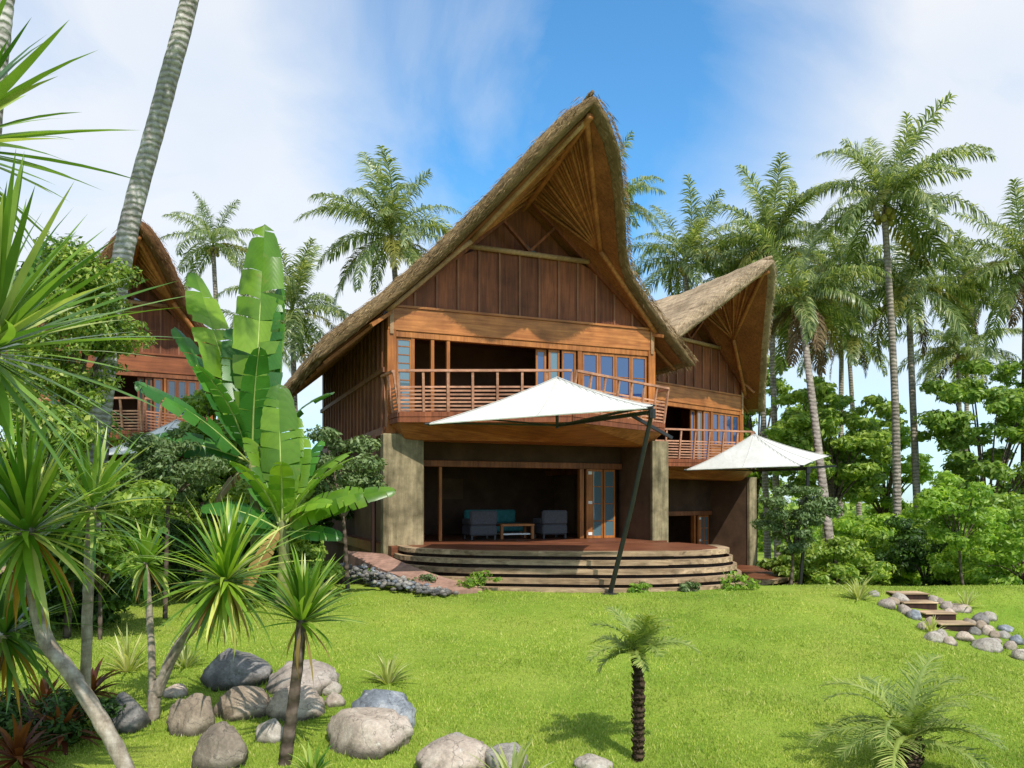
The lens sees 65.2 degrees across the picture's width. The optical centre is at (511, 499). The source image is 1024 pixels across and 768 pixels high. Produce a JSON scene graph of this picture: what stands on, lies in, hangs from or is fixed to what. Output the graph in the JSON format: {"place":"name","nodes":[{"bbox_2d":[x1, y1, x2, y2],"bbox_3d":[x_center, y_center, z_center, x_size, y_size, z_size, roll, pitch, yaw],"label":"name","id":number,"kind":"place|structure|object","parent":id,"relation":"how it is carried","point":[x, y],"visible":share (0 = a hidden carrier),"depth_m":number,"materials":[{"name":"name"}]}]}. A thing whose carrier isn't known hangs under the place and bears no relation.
{"place":"outdoors","nodes":[
{"label":"outdoors","id":0,"kind":"place"},
{"bbox_2d":[343,550,481,594],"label":"path","id":1,"kind":"structure","parent":0,"point":[385,563],"depth_m":18.23,"materials":[{"name":"stone"}]},
{"bbox_2d":[0,503,1023,767],"bbox_3d":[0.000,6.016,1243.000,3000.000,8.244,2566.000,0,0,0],"label":"ground","id":2,"kind":"structure","parent":0,"point":[724,613],"depth_m":11.21,"materials":[{"name":"plant"}]},
{"bbox_2d":[0,0,14,134],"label":"coconut palm","id":3,"kind":"object","parent":2,"relation":"on","point":[6,19],"visible":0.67,"depth_m":10.96,"materials":[{"name":"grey plant"}]},
{"bbox_2d":[0,714,71,767],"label":"cordyline","id":4,"kind":"object","parent":2,"relation":"on","point":[17,749],"visible":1,"depth_m":7.57,"materials":[{"name":"red plant"}]},
{"bbox_2d":[13,667,72,717],"bbox_3d":[-5.223,2.263,9.020,0.859,0.732,0.854,0,0,28],"label":"cordyline","id":5,"kind":"object","parent":2,"relation":"on","point":[44,687],"visible":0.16,"depth_m":8.97,"materials":[{"name":"red plant"}]},
{"bbox_2d":[0,495,98,638],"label":"shrub","id":6,"kind":"object","parent":2,"relation":"on","point":[67,572],"visible":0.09,"depth_m":12.80,"materials":[{"name":"green plant"}]},
{"bbox_2d":[0,558,108,718],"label":"dracaena","id":7,"kind":"object","parent":2,"relation":"on","point":[17,647],"visible":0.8,"depth_m":6.96,"materials":[{"name":"green plant"}]},
{"bbox_2d":[0,399,122,653],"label":"shrub","id":8,"kind":"object","parent":2,"relation":"on","point":[52,437],"visible":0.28,"depth_m":11.59,"materials":[{"name":"green plant"}]},
{"bbox_2d":[23,696,101,755],"bbox_3d":[-4.576,2.403,8.186,0.881,0.743,0.831,0,0,0],"label":"cordyline","id":9,"kind":"object","parent":2,"relation":"on","point":[69,715],"visible":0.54,"depth_m":8.13,"materials":[{"name":"red plant"}]},
{"bbox_2d":[0,686,125,745],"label":"shrub","id":10,"kind":"object","parent":2,"relation":"on","point":[71,700],"visible":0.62,"depth_m":8.23,"materials":[{"name":"green plant"}]},
{"bbox_2d":[0,349,128,504],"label":"shrub","id":11,"kind":"object","parent":2,"relation":"on","point":[14,406],"visible":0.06,"depth_m":14.76,"materials":[{"name":"green plant"}]},
{"bbox_2d":[2,231,156,638],"bbox_3d":[-7.275,-0.943,13.325,2.226,6.815,2.126,0,0,37],"label":"broadleaf tree","id":12,"kind":"object","parent":2,"relation":"on","point":[100,348],"visible":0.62,"depth_m":13.08,"materials":[{"name":"green plant"}]},
{"bbox_2d":[0,405,160,767],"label":"dracaena","id":13,"kind":"object","parent":2,"relation":"on","point":[25,492],"visible":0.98,"depth_m":6.58,"materials":[{"name":"green plant"}]},
{"bbox_2d":[59,657,126,699],"bbox_3d":[-4.987,2.216,9.459,0.825,0.726,0.924,0,0,0],"label":"cordyline","id":14,"kind":"object","parent":2,"relation":"on","point":[96,683],"visible":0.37,"depth_m":9.59,"materials":[{"name":"red plant"}]},
{"bbox_2d":[0,0,193,495],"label":"dracaena","id":15,"kind":"object","parent":2,"relation":"on","point":[20,319],"visible":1,"depth_m":5.22,"materials":[{"name":"green plant"}]},
{"bbox_2d":[46,571,152,629],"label":"shrub","id":16,"kind":"object","parent":2,"relation":"on","point":[116,602],"visible":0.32,"depth_m":14.20,"materials":[{"name":"green plant"}]},
{"bbox_2d":[10,412,191,686],"bbox_3d":[-3.958,0.529,7.588,1.690,2.746,1.561,0,0,-39],"label":"dracaena","id":17,"kind":"object","parent":2,"relation":"on","point":[111,473],"visible":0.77,"depth_m":7.56,"materials":[{"name":"green plant"}]},
{"bbox_2d":[47,456,177,639],"bbox_3d":[-6.758,0.877,13.166,2.285,3.163,1.906,0,0,0],"label":"shrub","id":18,"kind":"object","parent":2,"relation":"on","point":[161,489],"visible":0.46,"depth_m":12.98,"materials":[{"name":"green plant"}]},
{"bbox_2d":[6,219,226,542],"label":"thatched house","id":19,"kind":"structure","parent":2,"relation":"on","point":[171,367],"depth_m":27.72,"materials":[{"name":"brown wood"}]},
{"bbox_2d":[93,628,162,674],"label":"grass clump","id":20,"kind":"object","parent":2,"relation":"on","point":[128,664],"visible":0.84,"depth_m":10.97,"materials":[{"name":"green plant"}]},
{"bbox_2d":[110,692,150,733],"bbox_3d":[-4.211,2.341,8.751,0.445,0.493,0.360,0,0,9],"label":"boulder","id":21,"kind":"object","parent":2,"relation":"on","point":[133,717],"visible":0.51,"depth_m":8.63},
{"bbox_2d":[85,0,198,591],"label":"coconut palm","id":22,"kind":"object","parent":2,"relation":"on","point":[136,195],"visible":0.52,"depth_m":14.86,"materials":[{"name":"grey plant"}]},
{"bbox_2d":[107,515,211,599],"bbox_3d":[-7.716,1.266,17.454,2.502,2.145,2.802,0,0,-34],"label":"shrub","id":23,"kind":"object","parent":2,"relation":"on","point":[177,533],"visible":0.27,"depth_m":17.16,"materials":[{"name":"green plant"}]},
{"bbox_2d":[109,419,215,521],"bbox_3d":[-9.786,0.197,23.114,3.293,5.072,3.126,0,0,13],"label":"cantilever umbrella","id":24,"kind":"object","parent":2,"relation":"on","point":[160,430],"visible":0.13,"depth_m":22.70,"materials":[{"name":"beige fabric"}]},
{"bbox_2d":[119,426,230,618],"bbox_3d":[-6.549,0.498,15.495,2.027,3.892,1.788,0,0,-32],"label":"broadleaf tree","id":25,"kind":"object","parent":2,"relation":"on","point":[161,453],"visible":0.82,"depth_m":15.24,"materials":[{"name":"green plant"}]},
{"bbox_2d":[156,637,214,667],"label":"grass clump","id":26,"kind":"object","parent":2,"relation":"on","point":[185,659],"visible":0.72,"depth_m":11.16,"materials":[{"name":"green plant"}]},
{"bbox_2d":[166,693,214,736],"bbox_3d":[-3.496,2.363,8.760,0.503,0.475,0.493,0,0,0],"label":"boulder","id":27,"kind":"object","parent":2,"relation":"on","point":[192,714],"visible":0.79,"depth_m":8.61,"materials":[{"name":"stone"}]},
{"bbox_2d":[96,492,311,720],"bbox_3d":[-3.448,1.497,8.707,2.627,3.203,1.957,0,0,0],"label":"dracaena","id":28,"kind":"object","parent":2,"relation":"on","point":[222,601],"visible":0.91,"depth_m":8.74,"materials":[{"name":"green plant"}]},
{"bbox_2d":[152,477,263,572],"bbox_3d":[-7.053,0.878,18.437,3.060,2.942,2.319,0,0,0],"label":"shrub","id":29,"kind":"object","parent":2,"relation":"on","point":[236,492],"visible":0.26,"depth_m":18.13,"materials":[{"name":"green plant"}]},
{"bbox_2d":[159,191,257,329],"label":"coconut palm","id":30,"kind":"object","parent":2,"relation":"on","point":[210,252],"visible":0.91,"depth_m":45.96,"materials":[{"name":"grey plant"}]},
{"bbox_2d":[173,389,261,523],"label":"broadleaf tree","id":31,"kind":"object","parent":2,"relation":"on","point":[199,402],"visible":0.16,"depth_m":20.00,"materials":[{"name":"green plant"}]},
{"bbox_2d":[191,721,248,767],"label":"boulder","id":32,"kind":"object","parent":2,"relation":"on","point":[221,744],"visible":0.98,"depth_m":7.73,"materials":[{"name":"stone"}]},
{"bbox_2d":[168,560,274,603],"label":"shrub","id":33,"kind":"object","parent":2,"relation":"on","point":[193,577],"visible":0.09,"depth_m":16.95,"materials":[{"name":"green plant"}]},
{"bbox_2d":[133,224,334,597],"bbox_3d":[-5.770,-1.862,16.820,3.824,8.328,3.684,0,0,0],"label":"banana plant","id":34,"kind":"object","parent":2,"relation":"on","point":[246,362],"visible":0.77,"depth_m":17.09,"materials":[{"name":"green plant"}]},
{"bbox_2d":[200,648,272,691],"bbox_3d":[-3.583,2.212,10.401,0.908,0.537,0.859,0,0,0],"label":"boulder","id":35,"kind":"object","parent":2,"relation":"on","point":[222,671],"visible":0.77,"depth_m":10.14,"materials":[{"name":"stone"}]},
{"bbox_2d":[213,686,269,721],"bbox_3d":[-3.083,2.358,9.253,0.605,0.392,0.602,0,0,33],"label":"boulder","id":36,"kind":"object","parent":2,"relation":"on","point":[237,703],"visible":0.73,"depth_m":9.07,"materials":[{"name":"stone"}]},
{"bbox_2d":[256,718,282,743],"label":"boulder","id":37,"kind":"object","parent":2,"relation":"on","point":[270,731],"visible":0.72,"depth_m":8.45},
{"bbox_2d":[188,447,353,559],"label":"broadleaf tree","id":38,"kind":"object","parent":2,"relation":"on","point":[201,491],"visible":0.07,"depth_m":25.82,"materials":[{"name":"green plant"}]},
{"bbox_2d":[214,237,349,411],"bbox_3d":[-11.198,-4.717,39.782,6.615,16.957,6.621,0,0,-30],"label":"coconut palm","id":39,"kind":"object","parent":2,"relation":"on","point":[297,324],"visible":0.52,"depth_m":39.47,"materials":[{"name":"green plant"}]},
{"bbox_2d":[265,684,324,720],"bbox_3d":[-2.510,2.360,9.283,0.683,0.416,0.578,0,0,0],"label":"boulder","id":40,"kind":"object","parent":2,"relation":"on","point":[312,703],"visible":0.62,"depth_m":9.10,"materials":[{"name":"stone"}]},
{"bbox_2d":[200,384,395,607],"bbox_3d":[-4.073,0.006,15.671,3.602,4.613,2.206,0,0,0],"label":"banana plant","id":41,"kind":"object","parent":2,"relation":"on","point":[284,472],"visible":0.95,"depth_m":15.53,"materials":[{"name":"green plant"}]},
{"bbox_2d":[257,527,344,590],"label":"shrub","id":42,"kind":"object","parent":2,"relation":"on","point":[308,551],"visible":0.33,"depth_m":16.22,"materials":[{"name":"green plant"}]},
{"bbox_2d":[264,659,338,695],"bbox_3d":[-2.662,2.272,10.135,0.908,0.447,0.865,0,0,0],"label":"boulder","id":43,"kind":"object","parent":2,"relation":"on","point":[324,675],"visible":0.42,"depth_m":9.97,"materials":[{"name":"stone"}]},
{"bbox_2d":[237,544,370,765],"bbox_3d":[-2.044,1.699,7.878,1.414,2.551,1.368,0,0,0],"label":"dracaena","id":44,"kind":"object","parent":2,"relation":"on","point":[303,599],"visible":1,"depth_m":7.85,"materials":[{"name":"green plant"}]},
{"bbox_2d":[285,743,334,767],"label":"grass clump","id":45,"kind":"object","parent":2,"relation":"on","point":[309,761],"visible":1,"depth_m":7.60,"materials":[{"name":"green plant"}]},
{"bbox_2d":[304,424,389,589],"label":"broadleaf tree","id":46,"kind":"object","parent":2,"relation":"on","point":[365,477],"visible":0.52,"depth_m":17.16,"materials":[{"name":"green plant"}]},
{"bbox_2d":[326,707,413,759],"bbox_3d":[-1.506,2.442,8.444,0.980,0.458,0.795,0,0,37],"label":"boulder","id":47,"kind":"object","parent":2,"relation":"on","point":[364,732],"visible":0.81,"depth_m":8.16,"materials":[{"name":"stone"}]},
{"bbox_2d":[294,145,461,308],"bbox_3d":[-5.823,-6.214,35.869,7.423,19.315,7.831,0,0,0],"label":"coconut palm","id":48,"kind":"object","parent":2,"relation":"on","point":[390,213],"visible":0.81,"depth_m":35.30,"materials":[{"name":"green plant"}]},
{"bbox_2d":[351,689,415,728],"bbox_3d":[-1.428,2.374,8.838,0.729,0.600,0.760,0,0,0],"label":"boulder","id":49,"kind":"object","parent":2,"relation":"on","point":[398,703],"visible":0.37,"depth_m":8.69,"materials":[{"name":"stone"}]},
{"bbox_2d":[360,651,417,686],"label":"grass clump","id":50,"kind":"object","parent":2,"relation":"on","point":[389,672],"visible":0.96,"depth_m":10.39,"materials":[{"name":"green plant"}]},
{"bbox_2d":[323,563,458,595],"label":"pebbles","id":51,"kind":"object","parent":2,"relation":"on","point":[373,575],"visible":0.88,"depth_m":17.18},
{"bbox_2d":[415,734,488,767],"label":"boulder","id":52,"kind":"object","parent":2,"relation":"on","point":[451,751],"visible":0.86,"depth_m":7.57,"materials":[{"name":"stone"}]},
{"bbox_2d":[455,570,502,592],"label":"plant","id":53,"kind":"object","parent":2,"relation":"on","point":[477,581],"visible":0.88,"depth_m":16.89,"materials":[{"name":"green plant"}]},
{"bbox_2d":[275,90,698,584],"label":"thatched house","id":54,"kind":"structure","parent":2,"relation":"on","point":[519,277],"depth_m":22.62,"materials":[{"name":"wood"}]},
{"bbox_2d":[462,510,496,539],"bbox_3d":[-0.965,0.740,23.812,0.840,0.860,0.820,0,0,-22],"label":"armchair","id":55,"kind":"object","parent":54,"relation":"on","point":[480,523],"visible":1,"depth_m":23.46,"materials":[{"name":"grey fabric"}]},
{"bbox_2d":[464,510,522,536],"bbox_3d":[-0.594,0.745,26.097,1.800,0.850,0.840,0,0,-22],"label":"sofa","id":56,"kind":"object","parent":54,"relation":"on","point":[505,516],"visible":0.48,"depth_m":26.46,"materials":[{"name":"teal fabric"}]},
{"bbox_2d":[533,510,566,538],"bbox_3d":[1.168,0.740,24.674,0.840,0.860,0.820,0,0,-22],"label":"armchair","id":57,"kind":"object","parent":54,"relation":"on","point":[551,522],"visible":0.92,"depth_m":24.32,"materials":[{"name":"grey fabric"}]},
{"bbox_2d":[561,350,575,382],"bbox_3d":[1.623,-3.270,22.959,0.440,2.020,0.050,0,0,-22],"label":"folding door","id":58,"kind":"structure","parent":54,"relation":"in","point":[568,358],"depth_m":22.95,"materials":[{"name":"blue"}]},
{"bbox_2d":[585,469,592,537],"bbox_3d":[2.353,0.115,24.408,0.200,2.110,0.100,0,0,-22],"label":"door leaf","id":59,"kind":"structure","parent":54,"relation":"in","point":[588,472],"depth_m":24.38,"materials":[{"name":"brown paint"}]},
{"bbox_2d":[582,352,598,389],"bbox_3d":[2.261,-3.616,23.223,0.530,1.327,0.070,0,0,-22],"label":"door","id":60,"kind":"structure","parent":54,"relation":"in","point":[590,361],"depth_m":23.22,"materials":[{"name":"blue"}]},
{"bbox_2d":[593,469,602,537],"bbox_3d":[2.618,0.115,24.634,0.380,2.110,0.050,0,0,-22],"label":"folding door","id":61,"kind":"structure","parent":54,"relation":"in","point":[597,473],"depth_m":24.63,"materials":[{"name":"blue"}]},
{"bbox_2d":[599,353,614,395],"bbox_3d":[2.762,-3.616,23.425,0.530,1.327,0.070,0,0,-22],"label":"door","id":62,"kind":"structure","parent":54,"relation":"in","point":[606,361],"depth_m":23.43,"materials":[{"name":"blue"}]},
{"bbox_2d":[603,470,614,537],"bbox_3d":[3.009,0.115,24.814,0.400,2.110,0.050,0,0,-22],"label":"folding door","id":63,"kind":"structure","parent":54,"relation":"in","point":[608,475],"depth_m":24.80,"materials":[{"name":"blue"}]},
{"bbox_2d":[615,354,630,398],"bbox_3d":[3.262,-3.616,23.627,0.530,1.327,0.070,0,0,-22],"label":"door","id":64,"kind":"structure","parent":54,"relation":"in","point":[622,362],"depth_m":23.63,"materials":[{"name":"blue"}]},
{"bbox_2d":[631,356,646,400],"bbox_3d":[3.764,-3.616,23.831,0.530,1.327,0.070,0,0,-22],"label":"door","id":65,"kind":"structure","parent":54,"relation":"in","point":[638,363],"depth_m":23.82,"materials":[{"name":"blue"}]},
{"bbox_2d":[0,472,1009,551],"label":"woodland","id":66,"kind":"object","parent":2,"relation":"on","point":[761,532],"visible":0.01,"depth_m":65.87,"materials":[{"name":"green plant"}]},
{"bbox_2d":[485,742,528,767],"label":"boulder","id":67,"kind":"object","parent":2,"relation":"on","point":[507,748],"visible":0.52,"depth_m":7.60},
{"bbox_2d":[470,733,553,767],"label":"grass clump","id":68,"kind":"object","parent":2,"relation":"on","point":[518,760],"visible":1,"depth_m":7.23,"materials":[{"name":"green plant"}]},
{"bbox_2d":[424,377,672,594],"bbox_3d":[0.961,-0.301,16.936,4.803,4.640,3.520,0,0,11],"label":"cantilever umbrella","id":69,"kind":"object","parent":2,"relation":"on","point":[557,396],"visible":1,"depth_m":16.00,"materials":[{"name":"beige fabric"}]},
{"bbox_2d":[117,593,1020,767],"bbox_3d":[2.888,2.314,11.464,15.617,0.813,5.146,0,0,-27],"label":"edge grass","id":70,"kind":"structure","parent":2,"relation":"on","point":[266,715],"depth_m":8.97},
{"bbox_2d":[394,542,746,592],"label":"curved timber terrace","id":71,"kind":"structure","parent":2,"relation":"on","point":[589,567],"depth_m":18.06,"materials":[{"name":"brown wood"}]},
{"bbox_2d":[573,753,613,767],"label":"boulder","id":72,"kind":"object","parent":2,"relation":"on","point":[588,760],"visible":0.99,"depth_m":7.66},
{"bbox_2d":[618,131,666,233],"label":"coconut palm","id":73,"kind":"object","parent":2,"relation":"on","point":[635,207],"visible":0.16,"depth_m":45.89,"materials":[{"name":"green plant"}]},
{"bbox_2d":[585,605,700,762],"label":"young date palm","id":74,"kind":"object","parent":2,"relation":"on","point":[638,643],"visible":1,"depth_m":7.85,"materials":[{"name":"green plant"}]},
{"bbox_2d":[546,256,777,565],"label":"thatched house","id":75,"kind":"structure","parent":2,"relation":"on","point":[721,325],"depth_m":28.98,"materials":[{"name":"wood"}]},
{"bbox_2d":[627,174,745,295],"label":"coconut palm","id":76,"kind":"object","parent":2,"relation":"on","point":[695,252],"visible":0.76,"depth_m":43.52,"materials":[{"name":"green plant"}]},
{"bbox_2d":[716,570,760,590],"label":"plant","id":77,"kind":"object","parent":2,"relation":"on","point":[728,585],"visible":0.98,"depth_m":17.23,"materials":[{"name":"green plant"}]},
{"bbox_2d":[675,210,803,288],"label":"coconut palm","id":78,"kind":"object","parent":2,"relation":"on","point":[728,266],"visible":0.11,"depth_m":43.71,"materials":[{"name":"green plant"}]},
{"bbox_2d":[684,434,835,584],"bbox_3d":[7.523,0.263,23.475,3.949,4.442,3.328,0,0,34],"label":"cantilever umbrella","id":79,"kind":"object","parent":2,"relation":"on","point":[753,451],"visible":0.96,"depth_m":22.89,"materials":[{"name":"beige fabric"}]},
{"bbox_2d":[689,152,840,557],"bbox_3d":[12.581,-6.559,40.166,7.454,20.233,7.685,0,0,21],"label":"coconut palm","id":80,"kind":"object","parent":2,"relation":"on","point":[767,210],"visible":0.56,"depth_m":39.32,"materials":[{"name":"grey plant"}]},
{"bbox_2d":[708,233,826,558],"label":"coconut palm","id":81,"kind":"object","parent":2,"relation":"on","point":[767,538],"visible":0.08,"depth_m":41.87,"materials":[{"name":"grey plant"}]},
{"bbox_2d":[737,565,797,584],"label":"timber terrace","id":82,"kind":"structure","parent":2,"relation":"on","point":[763,576],"depth_m":25.39,"materials":[{"name":"brown wood"}]},
{"bbox_2d":[743,356,802,545],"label":"broadleaf tree","id":83,"kind":"object","parent":2,"relation":"on","point":[748,422],"visible":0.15,"depth_m":45.59,"materials":[{"name":"green plant"}]},
{"bbox_2d":[750,483,844,584],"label":"broadleaf tree","id":84,"kind":"object","parent":2,"relation":"on","point":[810,513],"visible":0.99,"depth_m":21.66,"materials":[{"name":"green plant"}]},
{"bbox_2d":[755,542,843,584],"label":"shrub","id":85,"kind":"object","parent":2,"relation":"on","point":[778,563],"visible":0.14,"depth_m":25.68,"materials":[{"name":"green plant"}]},
{"bbox_2d":[741,212,891,584],"bbox_3d":[11.879,-4.636,30.091,7.538,14.955,12.456,0,0,0],"label":"coconut palm","id":86,"kind":"object","parent":2,"relation":"on","point":[803,316],"visible":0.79,"depth_m":32.17,"materials":[{"name":"green plant"}]},
{"bbox_2d":[761,376,907,513],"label":"broadleaf tree","id":87,"kind":"object","parent":2,"relation":"on","point":[864,475],"visible":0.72,"depth_m":36.95,"materials":[{"name":"green plant"}]},
{"bbox_2d":[781,536,896,585],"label":"shrub","id":88,"kind":"object","parent":2,"relation":"on","point":[841,550],"visible":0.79,"depth_m":23.62,"materials":[{"name":"green plant"}]},
{"bbox_2d":[788,200,899,518],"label":"coconut palm","id":89,"kind":"object","parent":2,"relation":"on","point":[835,247],"visible":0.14,"depth_m":48.76,"materials":[{"name":"green plant"}]},
{"bbox_2d":[797,277,905,525],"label":"coconut palm","id":90,"kind":"object","parent":2,"relation":"on","point":[856,351],"visible":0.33,"depth_m":49.86,"materials":[{"name":"green plant"}]},
{"bbox_2d":[806,507,916,571],"bbox_3d":[14.403,1.780,33.181,4.156,3.358,3.766,0,0,42],"label":"shrub","id":91,"kind":"object","parent":2,"relation":"on","point":[845,526],"visible":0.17,"depth_m":32.49,"materials":[{"name":"green plant"}]},
{"bbox_2d":[821,524,927,585],"bbox_3d":[12.459,2.110,26.901,3.529,2.575,2.856,0,0,-15],"label":"shrub","id":92,"kind":"object","parent":2,"relation":"on","point":[871,535],"visible":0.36,"depth_m":26.55,"materials":[{"name":"green plant"}]},
{"bbox_2d":[833,417,934,516],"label":"broadleaf tree","id":93,"kind":"object","parent":2,"relation":"on","point":[886,500],"visible":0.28,"depth_m":41.37,"materials":[{"name":"green plant"}]},
{"bbox_2d":[798,91,997,516],"bbox_3d":[15.535,-6.367,33.242,7.578,19.334,7.222,0,0,0],"label":"coconut palm","id":94,"kind":"object","parent":2,"relation":"on","point":[889,183],"visible":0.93,"depth_m":32.85,"materials":[{"name":"green plant"}]},
{"bbox_2d":[805,649,1007,767],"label":"young date palm","id":95,"kind":"object","parent":2,"relation":"on","point":[907,727],"visible":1,"depth_m":7.63,"materials":[{"name":"green plant"}]},
{"bbox_2d":[816,187,997,524],"bbox_3d":[17.733,-4.996,35.817,6.791,16.721,6.834,0,0,42],"label":"coconut palm","id":96,"kind":"object","parent":2,"relation":"on","point":[909,292],"visible":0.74,"depth_m":35.82,"materials":[{"name":"green plant"}]},
{"bbox_2d":[870,514,966,585],"bbox_3d":[12.959,1.800,25.126,3.350,2.764,2.617,0,0,0],"label":"shrub","id":97,"kind":"object","parent":2,"relation":"on","point":[908,541],"visible":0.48,"depth_m":24.76,"materials":[{"name":"green plant"}]},
{"bbox_2d":[886,591,975,631],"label":"garden steps","id":98,"kind":"structure","parent":2,"relation":"on","point":[918,599],"depth_m":15.65,"materials":[{"name":"brown wood"}]},
{"bbox_2d":[900,470,998,584],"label":"broadleaf tree","id":99,"kind":"object","parent":2,"relation":"on","point":[933,503],"visible":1,"depth_m":20.16,"materials":[{"name":"green plant"}]},
{"bbox_2d":[884,296,1021,484],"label":"coconut palm","id":100,"kind":"object","parent":2,"relation":"on","point":[953,351],"visible":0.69,"depth_m":45.73,"materials":[{"name":"green plant"}]},
{"bbox_2d":[914,229,1013,451],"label":"coconut palm","id":101,"kind":"object","parent":2,"relation":"on","point":[963,268],"visible":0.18,"depth_m":53.34,"materials":[{"name":"green plant"}]},
{"bbox_2d":[909,357,1023,525],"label":"broadleaf tree","id":102,"kind":"object","parent":2,"relation":"on","point":[1004,405],"visible":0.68,"depth_m":34.21,"materials":[{"name":"green plant"}]},
{"bbox_2d":[926,522,1022,585],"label":"shrub","id":103,"kind":"object","parent":2,"relation":"on","point":[941,568],"visible":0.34,"depth_m":22.91,"materials":[{"name":"green plant"}]},
{"bbox_2d":[931,177,1023,554],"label":"coconut palm","id":104,"kind":"object","parent":2,"relation":"on","point":[1007,293],"visible":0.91,"depth_m":34.85,"materials":[{"name":"green plant"}]},
{"bbox_2d":[962,505,1023,584],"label":"shrub","id":105,"kind":"object","parent":2,"relation":"on","point":[1013,532],"visible":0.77,"depth_m":20.86,"materials":[{"name":"green plant"}]},
{"bbox_2d":[978,492,1023,566],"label":"shrub","id":106,"kind":"object","parent":2,"relation":"on","point":[1004,498],"visible":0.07,"depth_m":28.59,"materials":[{"name":"green plant"}]},
{"bbox_2d":[0,0,1023,502],"label":"sky","id":107,"kind":"structure","parent":0,"point":[275,103],"materials":[{"name":"blue"}]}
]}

